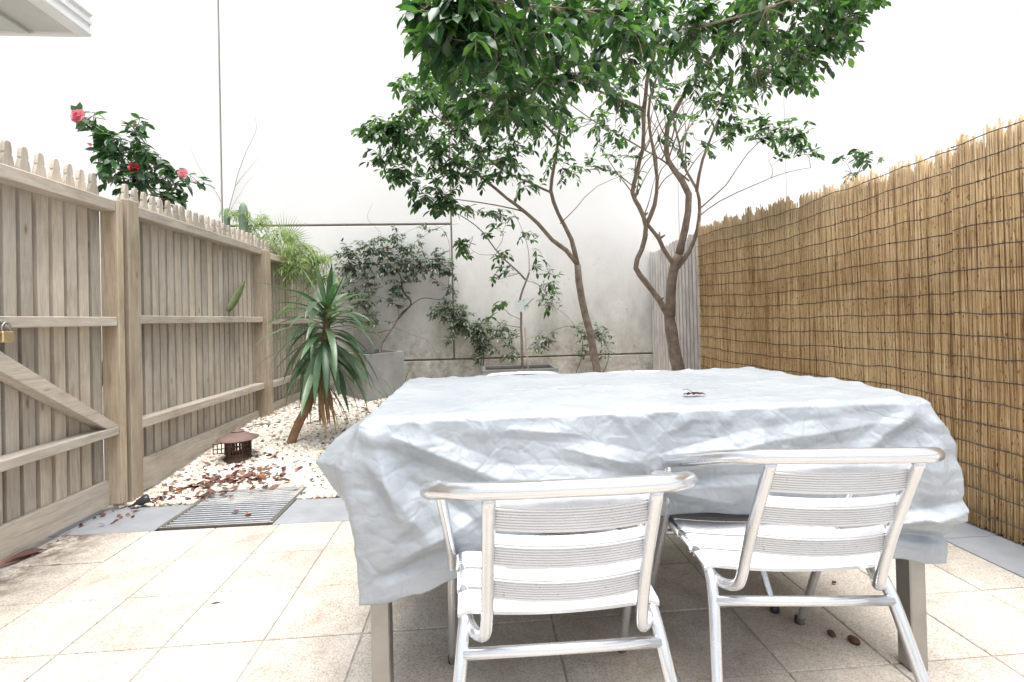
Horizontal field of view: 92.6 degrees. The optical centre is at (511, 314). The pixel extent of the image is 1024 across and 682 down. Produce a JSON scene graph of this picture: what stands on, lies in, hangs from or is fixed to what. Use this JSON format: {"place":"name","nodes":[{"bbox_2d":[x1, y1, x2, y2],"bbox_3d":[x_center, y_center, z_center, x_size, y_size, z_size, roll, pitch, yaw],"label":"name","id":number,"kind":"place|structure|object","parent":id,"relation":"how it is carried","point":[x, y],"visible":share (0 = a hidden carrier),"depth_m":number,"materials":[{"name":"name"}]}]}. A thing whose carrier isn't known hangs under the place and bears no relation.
{"place":"outdoors","nodes":[
{"label":"outdoors","id":0,"kind":"place"},
{"bbox_2d":[0,0,92,36],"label":"house eave","id":1,"kind":"object","parent":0,"point":[56,18],"visible":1,"depth_m":3.52,"materials":[{"name":"white paint"}]},
{"bbox_2d":[103,414,104,480],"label":"ground","id":2,"kind":"structure","parent":0,"point":[103,455],"depth_m":4.14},
{"bbox_2d":[70,102,214,386],"bbox_3d":[-2.601,-0.152,3.457,0.864,2.588,0.572,-1,0,-4],"label":"camellia bush","id":3,"kind":"object","parent":2,"relation":"on","point":[139,157],"visible":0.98,"depth_m":3.35,"materials":[{"name":"green plant"}]},
{"bbox_2d":[224,202,247,235],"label":"cactus","id":4,"kind":"object","parent":2,"relation":"on","point":[242,224],"visible":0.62,"depth_m":5.08,"materials":[{"name":"green plant"}]},
{"bbox_2d":[186,485,310,504],"bbox_3d":[-1.504,1.072,2.878,0.660,0.052,0.228,-1,0,-4],"label":"grate surround","id":5,"kind":"object","parent":2,"relation":"on","point":[299,497],"visible":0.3,"depth_m":2.95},
{"bbox_2d":[219,202,341,305],"bbox_3d":[-2.490,-0.056,5.218,1.391,2.310,0.846,-1,0,-4],"label":"bamboo","id":6,"kind":"object","parent":2,"relation":"on","point":[303,260],"visible":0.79,"depth_m":5.15,"materials":[{"name":"green plant"}]},
{"bbox_2d":[275,214,309,249],"bbox_3d":[-2.636,-0.075,5.790,0.628,2.365,0.069,-1,0,0],"label":"fan palm","id":7,"kind":"object","parent":2,"relation":"on","point":[290,239],"visible":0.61,"depth_m":5.81,"materials":[{"name":"green plant"}]},
{"bbox_2d":[0,0,1023,402],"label":"boundary wall","id":8,"kind":"structure","parent":2,"relation":"on","point":[302,84],"depth_m":6.36,"materials":[{"name":"paint"}]},
{"bbox_2d":[189,124,256,208],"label":"bare twigs","id":9,"kind":"object","parent":8,"relation":"attached to","point":[237,174],"depth_m":6.15,"materials":[{"name":"brown plant"}]},
{"bbox_2d":[426,297,520,367],"bbox_3d":[-0.484,0.249,6.222,1.214,0.976,0.371,-1,0,-4],"label":"wall creeper","id":10,"kind":"object","parent":8,"relation":"attached to","point":[467,329],"depth_m":6.17,"materials":[{"name":"green plant"}]},
{"bbox_2d":[527,280,614,372],"bbox_3d":[0.748,0.127,6.297,1.169,1.262,0.291,-1,0,-1],"label":"wall creeper","id":11,"kind":"object","parent":8,"relation":"attached to","point":[548,341],"depth_m":6.30,"materials":[{"name":"green plant"}]},
{"bbox_2d":[831,148,888,184],"bbox_3d":[2.887,-0.217,4.027,0.438,2.357,0.276,-1,0,-4],"label":"shrub","id":12,"kind":"object","parent":2,"relation":"on","point":[861,156],"visible":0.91,"depth_m":4.03,"materials":[{"name":"green plant"}]},
{"bbox_2d":[103,390,386,508],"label":"pebble ground","id":13,"kind":"structure","parent":0,"point":[111,506],"depth_m":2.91,"materials":[{"name":"white gravel"}]},
{"bbox_2d":[128,494,150,507],"bbox_3d":[-2.074,1.036,2.728,0.060,0.060,0.101,-2,-1,40],"label":"garden spotlight","id":14,"kind":"object","parent":13,"relation":"on","point":[143,499],"visible":0.99,"depth_m":2.73,"materials":[{"name":"black plastic"}]},
{"bbox_2d":[0,404,369,568],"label":"leaf litter","id":15,"kind":"object","parent":13,"relation":"on","point":[259,477],"visible":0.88,"depth_m":3.04,"materials":[{"name":"brown plant"}]},
{"bbox_2d":[112,184,319,505],"bbox_3d":[-2.360,0.172,4.513,0.167,1.876,3.488,-1,0,-4],"label":"picket fence","id":16,"kind":"object","parent":13,"relation":"on","point":[197,385],"visible":0.79,"depth_m":3.55,"materials":[{"name":"brown wood"}]},
{"bbox_2d":[0,140,127,560],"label":"gate","id":17,"kind":"structure","parent":16,"relation":"attached to","point":[57,427],"depth_m":2.39,"materials":[{"name":"brown wood"}]},
{"bbox_2d":[0,321,13,342],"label":"padlock","id":18,"kind":"object","parent":17,"relation":"hanging from","point":[6,336],"visible":1,"depth_m":2.02,"materials":[{"name":"gold metal"}]},
{"bbox_2d":[226,281,244,311],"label":"stray leaf","id":19,"kind":"object","parent":16,"relation":"attached to","point":[234,299],"visible":1,"depth_m":4.08,"materials":[{"name":"green plant"}]},
{"bbox_2d":[212,427,259,463],"bbox_3d":[-1.942,0.908,3.459,0.284,0.234,0.272,-1,0,-4],"label":"garden lantern","id":20,"kind":"object","parent":13,"relation":"on","point":[233,439],"visible":1,"depth_m":3.40,"materials":[{"name":"metal"}]},
{"bbox_2d":[212,443,223,454],"bbox_3d":[-2.042,0.934,3.418,0.081,0.075,0.007,-1,0,-25],"label":"door","id":21,"kind":"structure","parent":20,"relation":"in","point":[217,449],"depth_m":3.41,"materials":[{"name":"metal"}]},
{"bbox_2d":[254,261,384,443],"bbox_3d":[-1.490,0.300,3.791,0.981,1.421,1.015,-1,0,-4],"label":"yucca","id":22,"kind":"object","parent":13,"relation":"on","point":[318,366],"visible":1,"depth_m":3.71,"materials":[{"name":"green plant"}]},
{"bbox_2d":[337,349,403,401],"bbox_3d":[-1.683,0.733,5.819,0.536,0.601,1.118,-1,-1,-39],"label":"planter","id":23,"kind":"object","parent":13,"relation":"on","point":[388,366],"visible":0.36,"depth_m":5.46,"materials":[{"name":"concrete"}]},
{"bbox_2d":[329,205,458,352],"bbox_3d":[-1.489,-0.440,5.958,1.689,1.980,0.739,-1,0,-4],"label":"climbing vine","id":24,"kind":"object","parent":23,"relation":"in","point":[409,262],"visible":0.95,"depth_m":6.12,"materials":[{"name":"green plant"}]},
{"bbox_2d":[350,369,409,405],"bbox_3d":[-1.157,0.694,4.594,0.928,0.498,0.882,-1,0,-4],"label":"grass tuft","id":25,"kind":"object","parent":13,"relation":"on","point":[384,392],"visible":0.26,"depth_m":4.52,"materials":[{"name":"green plant"}]},
{"bbox_2d":[350,0,628,371],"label":"tree","id":26,"kind":"object","parent":13,"relation":"on","point":[395,135],"visible":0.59,"depth_m":4.29,"materials":[{"name":"green plant"}]},
{"bbox_2d":[482,364,557,374],"bbox_3d":[0.065,0.697,4.360,0.646,0.468,0.400,-1,0,-4],"label":"planter","id":27,"kind":"object","parent":13,"relation":"on","point":[509,368],"visible":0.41,"depth_m":4.40,"materials":[{"name":"concrete"}]},
{"bbox_2d":[451,204,564,368],"bbox_3d":[-0.164,-0.291,4.472,1.247,1.649,0.502,-1,0,14],"label":"sapling","id":28,"kind":"object","parent":27,"relation":"in","point":[461,245],"visible":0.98,"depth_m":4.39,"materials":[{"name":"green plant"}]},
{"bbox_2d":[514,298,533,312],"bbox_3d":[0.106,-0.083,4.292,0.173,0.133,0.016,-1,0,-7],"label":"plant tag","id":29,"kind":"object","parent":28,"relation":"attached to","point":[520,306],"visible":1,"depth_m":4.29,"materials":[{"name":"white plastic"}]},
{"bbox_2d":[524,328,528,368],"bbox_3d":[0.131,0.335,4.292,0.044,0.449,0.018,-1,0,16],"label":"plant stake","id":30,"kind":"object","parent":27,"relation":"in","point":[526,348],"visible":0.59,"depth_m":4.29,"materials":[{"name":"wood"}]},
{"bbox_2d":[395,0,890,370],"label":"tree","id":31,"kind":"object","parent":13,"relation":"on","point":[461,35],"visible":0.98,"depth_m":3.23,"materials":[{"name":"green plant"}]},
{"bbox_2d":[0,520,1023,681],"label":"patio","id":32,"kind":"structure","parent":0,"point":[80,589],"depth_m":1.61,"materials":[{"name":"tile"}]},
{"bbox_2d":[0,548,46,564],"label":"dry leaf","id":33,"kind":"object","parent":32,"relation":"on","point":[26,553],"visible":1,"depth_m":2.14,"materials":[{"name":"brown plant"}]},
{"bbox_2d":[483,371,562,375],"bbox_3d":[0.079,0.645,2.051,0.551,0.749,0.708,-1,0,-4],"label":"garden chair","id":34,"kind":"object","parent":32,"relation":"on","point":[518,373],"visible":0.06,"depth_m":2.38,"materials":[{"name":"metal"}]},
{"bbox_2d":[48,498,1023,577],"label":"paver border","id":35,"kind":"object","parent":32,"relation":"on","point":[999,550],"visible":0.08,"depth_m":2.47,"materials":[{"name":"grey stone"}]},
{"bbox_2d":[157,487,306,530],"bbox_3d":[-1.501,1.083,2.705,0.556,0.064,0.513,-1,0,-4],"label":"drain grate","id":36,"kind":"object","parent":35,"relation":"in","point":[262,507],"visible":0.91,"depth_m":2.64,"materials":[{"name":"metal"}]},
{"bbox_2d":[650,147,986,370],"bbox_3d":[2.106,0.043,3.867,0.092,1.872,5.404,-1,0,-4],"label":"paling fence","id":37,"kind":"object","parent":35,"relation":"on","point":[687,318],"visible":0.09,"depth_m":5.57,"materials":[{"name":"grey wood"}]},
{"bbox_2d":[697,139,958,442],"bbox_3d":[2.030,0.008,3.655,0.088,1.943,2.816,-1,0,-4],"label":"reed screen","id":38,"kind":"object","parent":37,"relation":"attached to","point":[850,281],"visible":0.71,"depth_m":3.03,"materials":[{"name":"wicker"}]},
{"bbox_2d":[950,114,1023,544],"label":"reed screen","id":39,"kind":"object","parent":37,"relation":"attached to","point":[988,258],"visible":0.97,"depth_m":2.16,"materials":[{"name":"wicker"}]},
{"bbox_2d":[419,470,697,681],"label":"garden chair","id":40,"kind":"object","parent":32,"relation":"on","point":[604,561],"visible":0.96,"depth_m":0.86,"materials":[{"name":"metal"}]},
{"bbox_2d":[370,559,927,681],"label":"garden table","id":41,"kind":"object","parent":32,"relation":"on","point":[910,584],"visible":0.09,"depth_m":1.34,"materials":[{"name":"metal"}]},
{"bbox_2d":[316,367,969,605],"bbox_3d":[0.343,0.469,1.694,1.770,0.474,0.988,-1,0,-4],"label":"table cover","id":42,"kind":"object","parent":41,"relation":"on","point":[386,460],"visible":0.87,"depth_m":1.28,"materials":[{"name":"white fabric"}]},
{"bbox_2d":[683,389,705,394],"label":"dry leaf","id":43,"kind":"object","parent":42,"relation":"on","point":[688,393],"visible":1,"depth_m":1.45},
{"bbox_2d":[604,370,779,618],"bbox_3d":[0.606,0.632,1.970,0.551,0.749,0.708,-1,0,-2],"label":"garden chair","id":44,"kind":"object","parent":32,"relation":"on","point":[767,585],"visible":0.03,"depth_m":1.67,"materials":[{"name":"metal"}]},
{"bbox_2d":[651,447,945,681],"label":"garden chair","id":45,"kind":"object","parent":32,"relation":"on","point":[780,534],"visible":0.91,"depth_m":1.01,"materials":[{"name":"metal"}]},
{"bbox_2d":[827,629,835,636],"bbox_3d":[0.984,0.980,1.508,0.021,0.016,0.030,-1,0,-4],"label":"seed pod","id":46,"kind":"object","parent":32,"relation":"on","point":[830,632],"visible":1,"depth_m":1.50,"materials":[{"name":"brown plant"}]},
{"bbox_2d":[847,635,860,645],"bbox_3d":[1.029,0.979,1.474,0.028,0.020,0.038,-1,0,-4],"label":"seed pod","id":47,"kind":"object","parent":32,"relation":"on","point":[852,639],"visible":1,"depth_m":1.47,"materials":[{"name":"brown plant"}]}
]}

